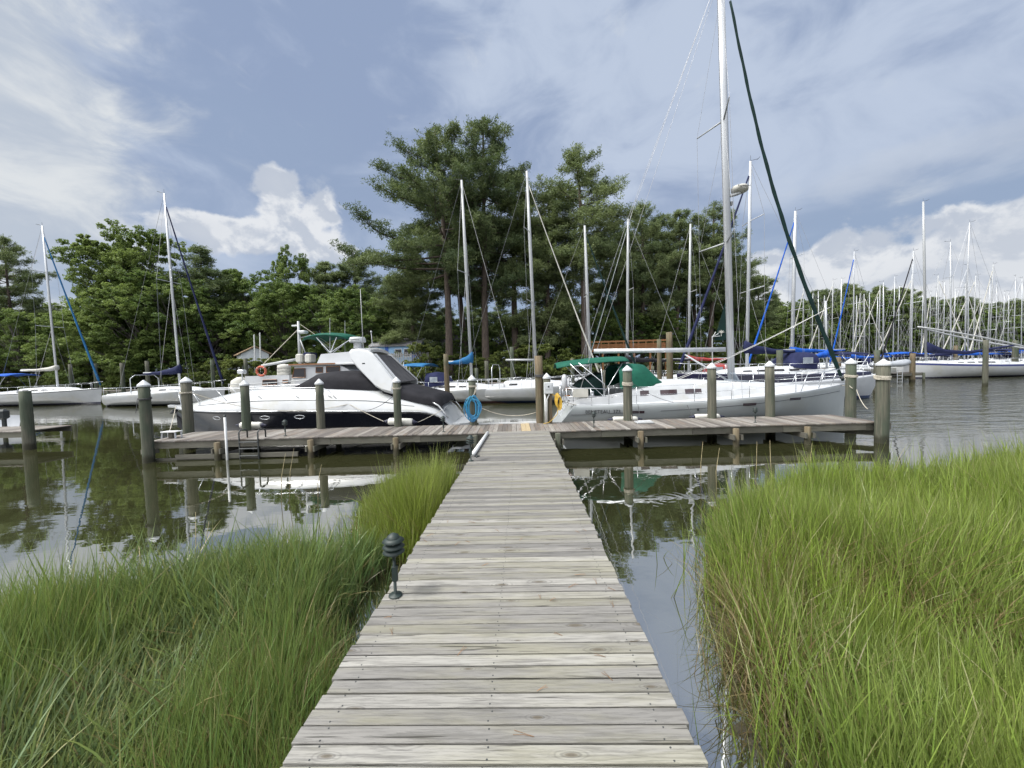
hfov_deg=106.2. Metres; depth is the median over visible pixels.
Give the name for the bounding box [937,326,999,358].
broadleaf tree
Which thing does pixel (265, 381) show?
window
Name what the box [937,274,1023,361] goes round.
sailboat
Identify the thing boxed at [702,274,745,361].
pine tree
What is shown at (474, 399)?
hose coil
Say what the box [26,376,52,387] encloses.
shrub
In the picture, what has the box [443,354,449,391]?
mooring pile
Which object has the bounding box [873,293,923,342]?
broadleaf tree
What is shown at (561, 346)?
broadleaf tree
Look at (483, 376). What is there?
shrub
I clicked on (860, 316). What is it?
broadleaf tree
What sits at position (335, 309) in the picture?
broadleaf tree
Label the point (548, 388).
power pedestal
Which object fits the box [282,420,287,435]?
path light
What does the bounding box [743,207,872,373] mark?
sailboat
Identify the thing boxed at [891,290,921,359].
pine tree
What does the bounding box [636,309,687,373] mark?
broadleaf tree
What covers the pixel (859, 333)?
sailboat
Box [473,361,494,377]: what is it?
shrub
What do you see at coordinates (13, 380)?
shrub
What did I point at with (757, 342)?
broadleaf tree
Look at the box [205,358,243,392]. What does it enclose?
shrub
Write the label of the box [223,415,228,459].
marker pole
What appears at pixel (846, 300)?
pine tree
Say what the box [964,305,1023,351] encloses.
broadleaf tree
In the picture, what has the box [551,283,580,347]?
pine tree
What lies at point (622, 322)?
pine tree
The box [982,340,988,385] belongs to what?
mooring pile
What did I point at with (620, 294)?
pine tree
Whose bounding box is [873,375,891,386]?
mooring rope
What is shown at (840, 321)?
sailboat
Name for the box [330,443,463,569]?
marsh grass
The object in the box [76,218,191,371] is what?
broadleaf tree
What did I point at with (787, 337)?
broadleaf tree
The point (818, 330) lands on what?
sailboat
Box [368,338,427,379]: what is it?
waterfront house
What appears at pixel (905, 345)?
broadleaf tree
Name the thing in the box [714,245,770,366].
pine tree
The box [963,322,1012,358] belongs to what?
broadleaf tree
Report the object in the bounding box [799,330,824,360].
broadleaf tree
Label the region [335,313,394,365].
broadleaf tree
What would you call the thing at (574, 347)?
broadleaf tree
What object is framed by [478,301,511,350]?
pine tree
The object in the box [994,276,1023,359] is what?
sailboat
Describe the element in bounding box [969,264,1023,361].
sailboat
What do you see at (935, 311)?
pine tree
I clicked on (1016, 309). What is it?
pine tree
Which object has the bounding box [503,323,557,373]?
broadleaf tree
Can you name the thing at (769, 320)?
pine tree
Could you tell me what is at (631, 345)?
lumber deck
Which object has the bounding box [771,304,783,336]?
pine tree
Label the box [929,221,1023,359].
sailboat
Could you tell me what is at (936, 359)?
sailboat
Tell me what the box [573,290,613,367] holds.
pine tree
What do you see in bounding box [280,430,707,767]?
boardwalk
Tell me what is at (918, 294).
pine tree
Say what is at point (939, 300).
pine tree
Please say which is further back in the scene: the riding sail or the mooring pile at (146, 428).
the riding sail
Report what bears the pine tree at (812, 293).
on the shore ground at (598, 366)
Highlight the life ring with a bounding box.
[256,366,266,376]
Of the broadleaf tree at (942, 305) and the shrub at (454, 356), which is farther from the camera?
the broadleaf tree at (942, 305)
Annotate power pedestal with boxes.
[544,382,552,422]
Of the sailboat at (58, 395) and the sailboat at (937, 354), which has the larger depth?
the sailboat at (937, 354)
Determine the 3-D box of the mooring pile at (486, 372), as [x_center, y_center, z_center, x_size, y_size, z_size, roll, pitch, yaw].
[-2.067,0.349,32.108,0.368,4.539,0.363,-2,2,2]
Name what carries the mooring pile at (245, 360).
in the water
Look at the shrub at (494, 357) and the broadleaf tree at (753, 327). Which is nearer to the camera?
the shrub at (494, 357)
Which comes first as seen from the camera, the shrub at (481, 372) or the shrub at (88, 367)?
the shrub at (481, 372)
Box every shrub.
[0,364,38,391]
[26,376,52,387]
[39,365,92,387]
[55,363,105,389]
[84,364,113,386]
[99,370,144,393]
[106,362,156,389]
[133,374,165,387]
[158,369,195,386]
[174,362,220,387]
[186,360,223,387]
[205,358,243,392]
[220,358,259,380]
[239,358,274,376]
[262,358,295,375]
[401,360,423,383]
[402,342,452,384]
[432,353,477,379]
[442,365,461,381]
[455,357,485,382]
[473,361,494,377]
[478,366,501,382]
[487,349,531,381]
[503,344,554,379]
[519,344,572,379]
[550,362,576,379]
[551,355,597,379]
[663,352,703,374]
[673,352,718,371]
[692,350,726,370]
[740,356,759,366]
[741,355,765,365]
[759,354,773,365]
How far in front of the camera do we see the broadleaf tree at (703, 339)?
59.08 m
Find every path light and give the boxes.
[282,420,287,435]
[382,533,404,598]
[440,416,445,431]
[466,435,474,461]
[591,412,595,426]
[752,407,757,422]
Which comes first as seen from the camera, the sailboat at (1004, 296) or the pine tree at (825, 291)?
the sailboat at (1004, 296)
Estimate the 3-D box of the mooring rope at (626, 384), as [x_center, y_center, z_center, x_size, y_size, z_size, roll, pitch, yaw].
[3.854,0.542,12.810,0.364,1.260,0.357,-2,2,2]
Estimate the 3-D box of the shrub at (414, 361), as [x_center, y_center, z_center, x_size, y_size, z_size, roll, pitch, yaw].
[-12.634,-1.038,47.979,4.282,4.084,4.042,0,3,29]
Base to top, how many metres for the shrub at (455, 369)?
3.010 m
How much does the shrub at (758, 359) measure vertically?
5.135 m
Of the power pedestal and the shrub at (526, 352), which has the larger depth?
the shrub at (526, 352)
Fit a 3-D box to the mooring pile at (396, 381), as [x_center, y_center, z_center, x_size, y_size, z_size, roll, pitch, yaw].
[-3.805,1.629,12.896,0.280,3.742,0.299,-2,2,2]
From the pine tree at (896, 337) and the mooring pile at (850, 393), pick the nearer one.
the mooring pile at (850, 393)
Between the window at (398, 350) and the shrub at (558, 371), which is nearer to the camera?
the shrub at (558, 371)
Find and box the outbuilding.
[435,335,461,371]
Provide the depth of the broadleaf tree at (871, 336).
155.47 m
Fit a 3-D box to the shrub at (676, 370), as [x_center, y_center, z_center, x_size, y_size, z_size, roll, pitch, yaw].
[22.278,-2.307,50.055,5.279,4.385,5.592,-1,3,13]
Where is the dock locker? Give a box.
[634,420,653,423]
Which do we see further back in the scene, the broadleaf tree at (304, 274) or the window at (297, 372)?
the broadleaf tree at (304, 274)
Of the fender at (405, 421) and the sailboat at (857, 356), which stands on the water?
the sailboat at (857, 356)
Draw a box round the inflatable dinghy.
[869,359,910,366]
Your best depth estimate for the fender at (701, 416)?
13.06 m
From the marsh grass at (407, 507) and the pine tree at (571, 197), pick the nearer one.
the marsh grass at (407, 507)
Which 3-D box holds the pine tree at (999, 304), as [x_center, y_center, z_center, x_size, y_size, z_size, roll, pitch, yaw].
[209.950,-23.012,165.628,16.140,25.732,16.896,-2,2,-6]
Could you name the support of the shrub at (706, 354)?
on the shore ground at (598, 366)
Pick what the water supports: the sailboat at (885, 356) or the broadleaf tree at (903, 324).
the sailboat at (885, 356)
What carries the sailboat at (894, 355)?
on the water
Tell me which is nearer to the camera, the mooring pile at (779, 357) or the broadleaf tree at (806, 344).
the mooring pile at (779, 357)
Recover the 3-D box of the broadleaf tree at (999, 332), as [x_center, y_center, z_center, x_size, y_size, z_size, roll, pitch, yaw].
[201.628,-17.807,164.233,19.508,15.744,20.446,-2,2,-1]
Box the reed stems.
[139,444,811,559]
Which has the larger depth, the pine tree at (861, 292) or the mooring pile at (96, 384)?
the pine tree at (861, 292)
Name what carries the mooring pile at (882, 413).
in the water
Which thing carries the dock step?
on the cross dock at (398, 438)
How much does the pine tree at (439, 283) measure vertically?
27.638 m
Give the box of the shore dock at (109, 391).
[102,387,229,393]
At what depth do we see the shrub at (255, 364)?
52.66 m
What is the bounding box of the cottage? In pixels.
[233,346,271,372]
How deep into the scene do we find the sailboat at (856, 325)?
82.20 m
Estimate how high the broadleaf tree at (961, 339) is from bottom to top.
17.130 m
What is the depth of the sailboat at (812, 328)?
84.10 m
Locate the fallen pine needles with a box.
[384,521,613,736]
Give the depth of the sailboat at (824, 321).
86.19 m
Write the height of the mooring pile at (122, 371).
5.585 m
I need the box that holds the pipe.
[471,431,488,457]
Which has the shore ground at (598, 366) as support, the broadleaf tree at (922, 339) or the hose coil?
the broadleaf tree at (922, 339)
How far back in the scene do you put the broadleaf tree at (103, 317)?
53.90 m
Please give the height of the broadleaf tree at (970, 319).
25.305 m
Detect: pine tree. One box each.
[0,234,60,364]
[0,264,31,348]
[0,298,72,375]
[154,243,253,360]
[218,268,265,370]
[306,261,345,329]
[326,255,384,320]
[329,116,501,379]
[361,274,420,347]
[370,251,456,356]
[405,194,498,364]
[411,113,537,363]
[435,307,458,333]
[455,303,493,338]
[461,170,564,361]
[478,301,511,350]
[498,190,599,372]
[515,141,641,374]
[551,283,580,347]
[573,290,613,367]
[589,225,654,363]
[601,297,647,363]
[612,199,688,364]
[630,224,677,371]
[644,208,713,365]
[667,240,724,340]
[677,198,758,363]
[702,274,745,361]
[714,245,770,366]
[740,274,785,365]
[771,297,796,343]
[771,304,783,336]
[785,301,814,330]
[804,301,830,336]
[808,289,817,300]
[810,293,839,346]
[815,288,851,328]
[820,293,852,329]
[831,283,863,312]
[834,296,857,338]
[837,288,865,324]
[842,284,880,322]
[844,285,874,344]
[867,285,909,338]
[870,284,916,347]
[874,290,920,328]
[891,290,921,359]
[900,288,932,325]
[923,298,949,328]
[923,300,963,356]
[926,296,948,330]
[946,296,985,321]
[992,301,1023,340]
[999,303,1020,318]
[1006,298,1023,318]
[1009,300,1023,335]
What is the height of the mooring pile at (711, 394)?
3.918 m
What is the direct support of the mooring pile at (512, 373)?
in the water
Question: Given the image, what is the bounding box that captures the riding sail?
[714,305,725,339]
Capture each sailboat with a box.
[0,224,102,405]
[101,191,224,405]
[404,175,518,403]
[457,169,599,402]
[528,221,635,388]
[582,217,697,378]
[650,220,744,376]
[675,155,870,382]
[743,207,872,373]
[749,298,875,398]
[789,288,821,358]
[795,290,835,364]
[803,292,828,363]
[809,284,873,367]
[812,294,835,363]
[818,279,873,363]
[828,250,884,372]
[835,293,890,361]
[837,280,908,364]
[842,296,874,360]
[854,284,916,357]
[854,296,908,361]
[854,299,873,361]
[855,291,876,355]
[879,273,958,362]
[879,278,921,360]
[880,248,948,376]
[880,284,931,360]
[881,240,997,360]
[892,274,973,361]
[915,199,1023,378]
[916,281,961,360]
[916,295,947,361]
[920,292,937,360]
[921,288,942,358]
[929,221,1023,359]
[931,264,992,361]
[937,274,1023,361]
[937,282,982,359]
[939,287,976,349]
[958,298,1004,359]
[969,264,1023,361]
[973,279,1007,359]
[981,292,1022,358]
[986,281,1005,351]
[991,290,1013,356]
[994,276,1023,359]
[998,277,1023,360]
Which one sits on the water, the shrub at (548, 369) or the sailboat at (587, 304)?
the sailboat at (587, 304)
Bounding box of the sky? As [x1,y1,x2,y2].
[0,0,1023,372]
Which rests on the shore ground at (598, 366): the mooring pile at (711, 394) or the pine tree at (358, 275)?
the pine tree at (358, 275)
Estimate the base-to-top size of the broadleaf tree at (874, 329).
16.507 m
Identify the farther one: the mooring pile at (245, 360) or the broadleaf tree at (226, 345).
the broadleaf tree at (226, 345)
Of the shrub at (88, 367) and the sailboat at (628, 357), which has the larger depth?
the shrub at (88, 367)
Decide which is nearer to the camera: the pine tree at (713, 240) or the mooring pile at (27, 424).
the mooring pile at (27, 424)
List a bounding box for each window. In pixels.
[262,379,276,385]
[292,368,305,377]
[315,367,322,372]
[326,366,339,372]
[394,349,401,356]
[430,377,436,381]
[640,390,648,395]
[660,389,676,394]
[685,389,701,393]
[743,403,755,405]
[803,357,812,362]
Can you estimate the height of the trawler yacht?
5.709 m
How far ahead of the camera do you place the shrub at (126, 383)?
55.92 m
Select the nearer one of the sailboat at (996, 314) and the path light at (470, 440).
the path light at (470, 440)
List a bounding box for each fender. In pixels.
[235,422,266,428]
[384,418,417,425]
[608,416,641,420]
[689,414,724,417]
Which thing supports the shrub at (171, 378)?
on the shore ground at (598, 366)
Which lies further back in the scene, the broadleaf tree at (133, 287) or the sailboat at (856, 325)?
the sailboat at (856, 325)
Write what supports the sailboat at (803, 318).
on the water
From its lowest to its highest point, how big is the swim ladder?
1.206 m
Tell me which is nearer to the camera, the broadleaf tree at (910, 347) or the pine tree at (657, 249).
the pine tree at (657, 249)
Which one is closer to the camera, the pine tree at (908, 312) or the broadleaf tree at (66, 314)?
the broadleaf tree at (66, 314)
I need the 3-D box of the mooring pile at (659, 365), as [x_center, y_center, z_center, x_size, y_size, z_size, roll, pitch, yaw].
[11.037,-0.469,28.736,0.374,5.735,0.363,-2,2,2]
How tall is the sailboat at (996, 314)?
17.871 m
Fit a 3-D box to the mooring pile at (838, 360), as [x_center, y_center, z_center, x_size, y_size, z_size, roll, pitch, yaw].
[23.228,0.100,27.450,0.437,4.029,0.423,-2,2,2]
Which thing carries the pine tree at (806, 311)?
on the shore ground at (598, 366)
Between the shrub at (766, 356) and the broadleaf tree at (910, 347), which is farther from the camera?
the broadleaf tree at (910, 347)
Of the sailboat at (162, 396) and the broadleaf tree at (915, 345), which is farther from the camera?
the broadleaf tree at (915, 345)
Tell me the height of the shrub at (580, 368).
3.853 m
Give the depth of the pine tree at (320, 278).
75.38 m
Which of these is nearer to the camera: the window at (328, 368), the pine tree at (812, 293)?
the window at (328, 368)
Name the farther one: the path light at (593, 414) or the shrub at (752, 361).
the shrub at (752, 361)
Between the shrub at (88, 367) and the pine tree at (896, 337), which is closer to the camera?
the shrub at (88, 367)
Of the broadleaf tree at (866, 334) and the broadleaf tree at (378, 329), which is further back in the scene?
the broadleaf tree at (866, 334)
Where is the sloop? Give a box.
[553,0,844,422]
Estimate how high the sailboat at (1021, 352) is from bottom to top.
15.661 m
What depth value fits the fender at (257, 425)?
13.22 m
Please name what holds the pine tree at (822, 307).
on the shore ground at (598, 366)
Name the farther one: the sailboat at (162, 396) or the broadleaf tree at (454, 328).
the broadleaf tree at (454, 328)
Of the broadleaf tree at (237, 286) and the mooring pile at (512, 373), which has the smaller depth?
the mooring pile at (512, 373)
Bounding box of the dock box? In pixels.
[896,365,908,372]
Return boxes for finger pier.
[891,370,924,382]
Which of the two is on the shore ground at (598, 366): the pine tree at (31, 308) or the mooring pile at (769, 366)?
the pine tree at (31, 308)
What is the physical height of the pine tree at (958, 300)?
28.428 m
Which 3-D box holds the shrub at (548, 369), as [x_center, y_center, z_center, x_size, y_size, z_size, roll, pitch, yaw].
[3.917,-2.036,45.470,7.145,5.281,7.569,-3,3,-21]
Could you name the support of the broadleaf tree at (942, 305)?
on the shore ground at (598, 366)
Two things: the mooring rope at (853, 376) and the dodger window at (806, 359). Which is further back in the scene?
the dodger window at (806, 359)
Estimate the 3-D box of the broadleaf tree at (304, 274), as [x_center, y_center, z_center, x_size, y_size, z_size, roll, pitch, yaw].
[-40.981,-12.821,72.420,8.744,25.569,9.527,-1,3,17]
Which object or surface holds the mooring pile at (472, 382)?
in the cross dock at (398, 438)
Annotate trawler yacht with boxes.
[228,321,406,392]
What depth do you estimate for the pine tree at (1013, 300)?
166.67 m
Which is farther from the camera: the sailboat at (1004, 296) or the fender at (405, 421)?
the sailboat at (1004, 296)
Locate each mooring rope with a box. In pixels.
[135,397,151,412]
[622,381,632,418]
[844,374,857,388]
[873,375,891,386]
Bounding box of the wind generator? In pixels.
[712,332,718,362]
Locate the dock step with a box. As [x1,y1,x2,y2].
[160,430,182,438]
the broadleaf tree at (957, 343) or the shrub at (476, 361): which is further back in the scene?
the broadleaf tree at (957, 343)
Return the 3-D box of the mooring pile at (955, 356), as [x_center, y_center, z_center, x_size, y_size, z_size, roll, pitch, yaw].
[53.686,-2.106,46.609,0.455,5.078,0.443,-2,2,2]
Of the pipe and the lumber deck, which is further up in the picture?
the lumber deck
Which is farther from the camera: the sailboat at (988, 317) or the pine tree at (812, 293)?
the pine tree at (812, 293)
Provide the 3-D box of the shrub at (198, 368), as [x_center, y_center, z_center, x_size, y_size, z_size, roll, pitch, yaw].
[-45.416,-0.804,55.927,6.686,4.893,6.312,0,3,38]
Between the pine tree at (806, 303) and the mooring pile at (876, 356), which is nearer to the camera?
the mooring pile at (876, 356)
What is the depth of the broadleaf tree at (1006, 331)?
157.79 m
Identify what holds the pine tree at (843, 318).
on the shore ground at (598, 366)
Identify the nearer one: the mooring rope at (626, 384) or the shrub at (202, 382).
the mooring rope at (626, 384)
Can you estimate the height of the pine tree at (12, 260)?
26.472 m
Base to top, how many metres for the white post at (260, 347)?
8.118 m
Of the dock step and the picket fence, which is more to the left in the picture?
the dock step
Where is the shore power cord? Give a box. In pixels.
[543,393,561,423]
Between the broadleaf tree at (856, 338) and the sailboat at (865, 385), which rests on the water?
the sailboat at (865, 385)
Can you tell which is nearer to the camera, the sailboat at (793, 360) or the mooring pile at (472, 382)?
the mooring pile at (472, 382)
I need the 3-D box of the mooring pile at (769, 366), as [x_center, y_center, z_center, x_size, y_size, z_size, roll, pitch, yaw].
[8.604,1.193,12.819,0.335,3.927,0.328,-2,2,2]
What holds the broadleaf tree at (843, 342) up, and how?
on the shore ground at (598, 366)
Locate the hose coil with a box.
[464,395,481,421]
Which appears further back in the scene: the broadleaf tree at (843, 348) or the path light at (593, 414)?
the broadleaf tree at (843, 348)
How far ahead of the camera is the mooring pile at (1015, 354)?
42.34 m
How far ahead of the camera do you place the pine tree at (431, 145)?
44.40 m
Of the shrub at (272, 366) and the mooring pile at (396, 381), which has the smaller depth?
the mooring pile at (396, 381)
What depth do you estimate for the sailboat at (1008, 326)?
86.53 m
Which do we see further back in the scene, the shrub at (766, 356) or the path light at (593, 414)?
the shrub at (766, 356)
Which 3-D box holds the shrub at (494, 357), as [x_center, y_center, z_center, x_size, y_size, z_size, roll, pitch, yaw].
[-0.434,-1.599,45.041,5.547,4.812,5.236,-1,3,15]
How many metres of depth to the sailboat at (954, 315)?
79.56 m
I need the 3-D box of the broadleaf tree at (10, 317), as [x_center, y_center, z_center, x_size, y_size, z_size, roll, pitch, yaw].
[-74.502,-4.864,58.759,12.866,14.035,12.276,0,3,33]
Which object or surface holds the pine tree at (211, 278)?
on the shore ground at (598, 366)
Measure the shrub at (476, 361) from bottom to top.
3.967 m
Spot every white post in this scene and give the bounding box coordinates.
[253,335,255,370]
[259,333,260,373]
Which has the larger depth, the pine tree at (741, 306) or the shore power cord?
the pine tree at (741, 306)
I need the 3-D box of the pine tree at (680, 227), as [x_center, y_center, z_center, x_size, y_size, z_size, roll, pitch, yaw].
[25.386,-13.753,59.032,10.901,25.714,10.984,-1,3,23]
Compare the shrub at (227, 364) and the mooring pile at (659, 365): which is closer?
the mooring pile at (659, 365)
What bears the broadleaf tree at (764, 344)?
on the shore ground at (598, 366)
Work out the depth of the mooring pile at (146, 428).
10.98 m
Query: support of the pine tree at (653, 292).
on the shore ground at (598, 366)
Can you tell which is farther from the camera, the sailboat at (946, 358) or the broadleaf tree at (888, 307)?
the broadleaf tree at (888, 307)
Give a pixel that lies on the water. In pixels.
(90, 476)
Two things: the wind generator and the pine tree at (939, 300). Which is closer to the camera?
the wind generator
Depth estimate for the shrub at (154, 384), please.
56.84 m
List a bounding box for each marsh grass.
[0,488,410,767]
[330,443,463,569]
[654,420,1023,767]
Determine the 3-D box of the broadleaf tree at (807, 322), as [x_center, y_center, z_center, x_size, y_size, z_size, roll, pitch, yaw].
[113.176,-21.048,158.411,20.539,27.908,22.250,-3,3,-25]
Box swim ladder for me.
[238,428,266,458]
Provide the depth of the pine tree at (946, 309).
159.10 m
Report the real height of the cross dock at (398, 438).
1.905 m
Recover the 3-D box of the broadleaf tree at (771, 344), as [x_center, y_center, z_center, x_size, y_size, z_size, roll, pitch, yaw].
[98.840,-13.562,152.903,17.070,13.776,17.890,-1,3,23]
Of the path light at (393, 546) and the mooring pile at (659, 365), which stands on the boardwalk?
the path light at (393, 546)
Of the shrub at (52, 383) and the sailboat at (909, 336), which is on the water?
the sailboat at (909, 336)
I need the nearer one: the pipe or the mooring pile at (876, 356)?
the pipe
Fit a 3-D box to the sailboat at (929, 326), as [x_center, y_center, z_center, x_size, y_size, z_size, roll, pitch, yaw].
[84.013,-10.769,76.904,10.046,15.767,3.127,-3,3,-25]
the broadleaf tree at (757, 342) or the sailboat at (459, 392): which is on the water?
the sailboat at (459, 392)
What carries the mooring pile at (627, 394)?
in the water
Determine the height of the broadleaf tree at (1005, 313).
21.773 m
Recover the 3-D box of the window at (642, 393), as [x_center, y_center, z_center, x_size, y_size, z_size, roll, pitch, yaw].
[4.846,0.336,14.073,0.329,0.194,0.055,-2,2,-1]
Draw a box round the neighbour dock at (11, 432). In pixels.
[0,425,72,437]
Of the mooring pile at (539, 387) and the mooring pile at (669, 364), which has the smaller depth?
the mooring pile at (539, 387)
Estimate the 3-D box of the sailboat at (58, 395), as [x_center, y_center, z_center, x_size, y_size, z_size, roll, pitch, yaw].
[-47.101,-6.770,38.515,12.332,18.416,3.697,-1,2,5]
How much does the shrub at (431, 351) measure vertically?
6.381 m
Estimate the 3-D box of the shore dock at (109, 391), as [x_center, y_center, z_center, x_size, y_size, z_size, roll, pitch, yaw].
[-46.431,1.809,43.060,37.994,2.150,2.119,-1,2,7]
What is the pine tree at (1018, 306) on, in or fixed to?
on the shore ground at (598, 366)
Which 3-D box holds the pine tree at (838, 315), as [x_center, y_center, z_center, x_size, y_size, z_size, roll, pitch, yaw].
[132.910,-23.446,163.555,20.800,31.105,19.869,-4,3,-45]
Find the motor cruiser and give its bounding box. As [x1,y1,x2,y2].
[168,289,469,431]
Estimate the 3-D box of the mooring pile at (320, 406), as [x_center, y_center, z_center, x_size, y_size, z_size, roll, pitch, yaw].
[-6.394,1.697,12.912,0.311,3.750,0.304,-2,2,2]
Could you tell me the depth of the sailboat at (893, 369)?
46.24 m
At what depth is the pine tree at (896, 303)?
157.33 m
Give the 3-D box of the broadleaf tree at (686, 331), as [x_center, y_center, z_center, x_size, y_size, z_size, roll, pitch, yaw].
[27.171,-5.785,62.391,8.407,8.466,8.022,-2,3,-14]
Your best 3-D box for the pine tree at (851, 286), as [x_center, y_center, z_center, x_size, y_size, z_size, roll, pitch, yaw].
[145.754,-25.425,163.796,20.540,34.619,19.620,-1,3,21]
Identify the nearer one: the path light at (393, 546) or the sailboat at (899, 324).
the path light at (393, 546)
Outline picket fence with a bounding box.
[389,352,428,379]
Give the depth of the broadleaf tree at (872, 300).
157.09 m
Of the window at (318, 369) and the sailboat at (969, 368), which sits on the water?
the sailboat at (969, 368)
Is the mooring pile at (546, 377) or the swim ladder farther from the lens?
the mooring pile at (546, 377)
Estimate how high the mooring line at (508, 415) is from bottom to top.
0.404 m
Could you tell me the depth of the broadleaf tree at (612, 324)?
54.03 m
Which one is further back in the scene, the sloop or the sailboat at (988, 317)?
the sailboat at (988, 317)
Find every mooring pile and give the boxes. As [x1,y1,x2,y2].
[18,391,36,449]
[68,364,73,386]
[93,363,98,387]
[119,363,125,392]
[136,380,155,463]
[145,361,150,387]
[179,377,195,449]
[210,360,215,387]
[239,380,252,447]
[243,358,248,377]
[315,379,324,428]
[392,377,401,426]
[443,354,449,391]
[468,375,477,424]
[475,368,478,382]
[485,361,488,383]
[510,347,514,379]
[535,356,542,422]
[543,373,550,423]
[570,358,574,382]
[602,370,606,388]
[622,365,632,420]
[657,339,661,378]
[666,332,672,378]
[706,363,716,435]
[764,361,775,433]
[776,350,782,365]
[834,357,840,367]
[844,358,857,417]
[873,350,879,392]
[874,359,891,443]
[909,353,915,381]
[953,346,957,359]
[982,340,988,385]
[1011,340,1018,361]
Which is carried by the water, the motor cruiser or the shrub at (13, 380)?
the motor cruiser
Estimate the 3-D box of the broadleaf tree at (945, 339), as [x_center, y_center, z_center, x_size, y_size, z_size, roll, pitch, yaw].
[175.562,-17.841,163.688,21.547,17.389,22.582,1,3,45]
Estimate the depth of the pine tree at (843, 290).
163.04 m
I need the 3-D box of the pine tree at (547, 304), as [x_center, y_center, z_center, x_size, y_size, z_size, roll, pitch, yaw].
[4.533,-13.148,51.984,13.502,26.141,12.898,-2,3,-11]
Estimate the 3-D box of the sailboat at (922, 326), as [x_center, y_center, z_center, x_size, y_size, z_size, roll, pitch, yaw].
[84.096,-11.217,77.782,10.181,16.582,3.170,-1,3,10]
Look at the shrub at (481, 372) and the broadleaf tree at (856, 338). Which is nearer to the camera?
the shrub at (481, 372)
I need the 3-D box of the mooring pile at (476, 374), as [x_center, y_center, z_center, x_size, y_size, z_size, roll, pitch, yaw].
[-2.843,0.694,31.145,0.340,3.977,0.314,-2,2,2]
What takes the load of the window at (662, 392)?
in the sloop
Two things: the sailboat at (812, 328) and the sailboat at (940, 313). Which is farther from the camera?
the sailboat at (812, 328)
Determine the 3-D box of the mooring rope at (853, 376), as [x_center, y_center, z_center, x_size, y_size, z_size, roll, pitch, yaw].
[11.230,-0.094,12.737,0.366,0.480,0.370,-2,2,2]
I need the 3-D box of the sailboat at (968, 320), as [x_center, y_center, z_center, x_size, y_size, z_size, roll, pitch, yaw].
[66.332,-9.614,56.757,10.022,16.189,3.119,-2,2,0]
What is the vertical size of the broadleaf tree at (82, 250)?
25.430 m
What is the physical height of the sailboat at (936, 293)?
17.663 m
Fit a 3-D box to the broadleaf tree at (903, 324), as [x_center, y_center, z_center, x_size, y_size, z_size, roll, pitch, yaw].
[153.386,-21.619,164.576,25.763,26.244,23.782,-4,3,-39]
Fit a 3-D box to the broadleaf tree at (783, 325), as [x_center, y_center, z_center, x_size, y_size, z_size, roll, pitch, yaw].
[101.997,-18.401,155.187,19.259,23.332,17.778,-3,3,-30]
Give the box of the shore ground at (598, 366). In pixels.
[10,357,1023,394]
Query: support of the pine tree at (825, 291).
on the shore ground at (598, 366)
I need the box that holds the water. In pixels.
[0,376,1023,767]
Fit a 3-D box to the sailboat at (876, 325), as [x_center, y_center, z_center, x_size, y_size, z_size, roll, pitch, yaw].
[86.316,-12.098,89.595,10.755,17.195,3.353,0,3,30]
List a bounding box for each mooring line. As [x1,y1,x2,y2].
[190,392,346,410]
[482,408,535,415]
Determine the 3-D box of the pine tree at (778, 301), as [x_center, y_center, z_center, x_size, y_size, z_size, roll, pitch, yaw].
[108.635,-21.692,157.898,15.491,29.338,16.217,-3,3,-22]
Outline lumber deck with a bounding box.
[591,339,666,375]
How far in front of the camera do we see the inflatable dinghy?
35.98 m
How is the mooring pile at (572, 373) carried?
in the water
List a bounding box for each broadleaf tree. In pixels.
[0,308,74,389]
[20,302,131,388]
[46,230,165,365]
[54,282,197,394]
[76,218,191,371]
[114,269,226,381]
[165,303,257,371]
[210,268,289,369]
[230,276,324,363]
[269,244,319,354]
[279,283,358,363]
[314,284,389,362]
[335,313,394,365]
[415,310,444,341]
[416,322,444,369]
[429,317,481,366]
[453,324,501,362]
[472,317,526,370]
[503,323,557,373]
[526,311,580,361]
[555,321,600,358]
[568,310,634,372]
[604,313,665,366]
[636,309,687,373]
[651,305,707,357]
[656,323,706,370]
[682,321,726,362]
[701,310,767,367]
[734,334,774,360]
[740,333,775,363]
[743,312,790,359]
[762,333,784,357]
[768,329,795,358]
[769,326,804,353]
[777,299,816,343]
[780,328,817,352]
[798,325,841,361]
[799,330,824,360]
[811,327,854,361]
[819,302,870,348]
[828,335,860,361]
[830,327,868,358]
[837,326,875,358]
[849,325,898,357]
[850,329,889,358]
[855,302,909,354]
[857,291,909,348]
[858,296,889,350]
[867,326,920,360]
[869,332,904,360]
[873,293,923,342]
[887,328,923,360]
[894,328,936,360]
[896,333,923,360]
[915,320,963,359]
[917,328,962,359]
[918,321,985,356]
[921,298,958,338]
[928,303,994,346]
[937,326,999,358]
[937,327,977,358]
[957,326,1001,358]
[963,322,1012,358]
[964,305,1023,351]
[976,324,1020,357]
[980,308,1022,348]
[993,327,1023,352]
[1004,320,1023,357]
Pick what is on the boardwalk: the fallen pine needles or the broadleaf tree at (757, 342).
the fallen pine needles
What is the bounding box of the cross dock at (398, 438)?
[141,415,890,460]
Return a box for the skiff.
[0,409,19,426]

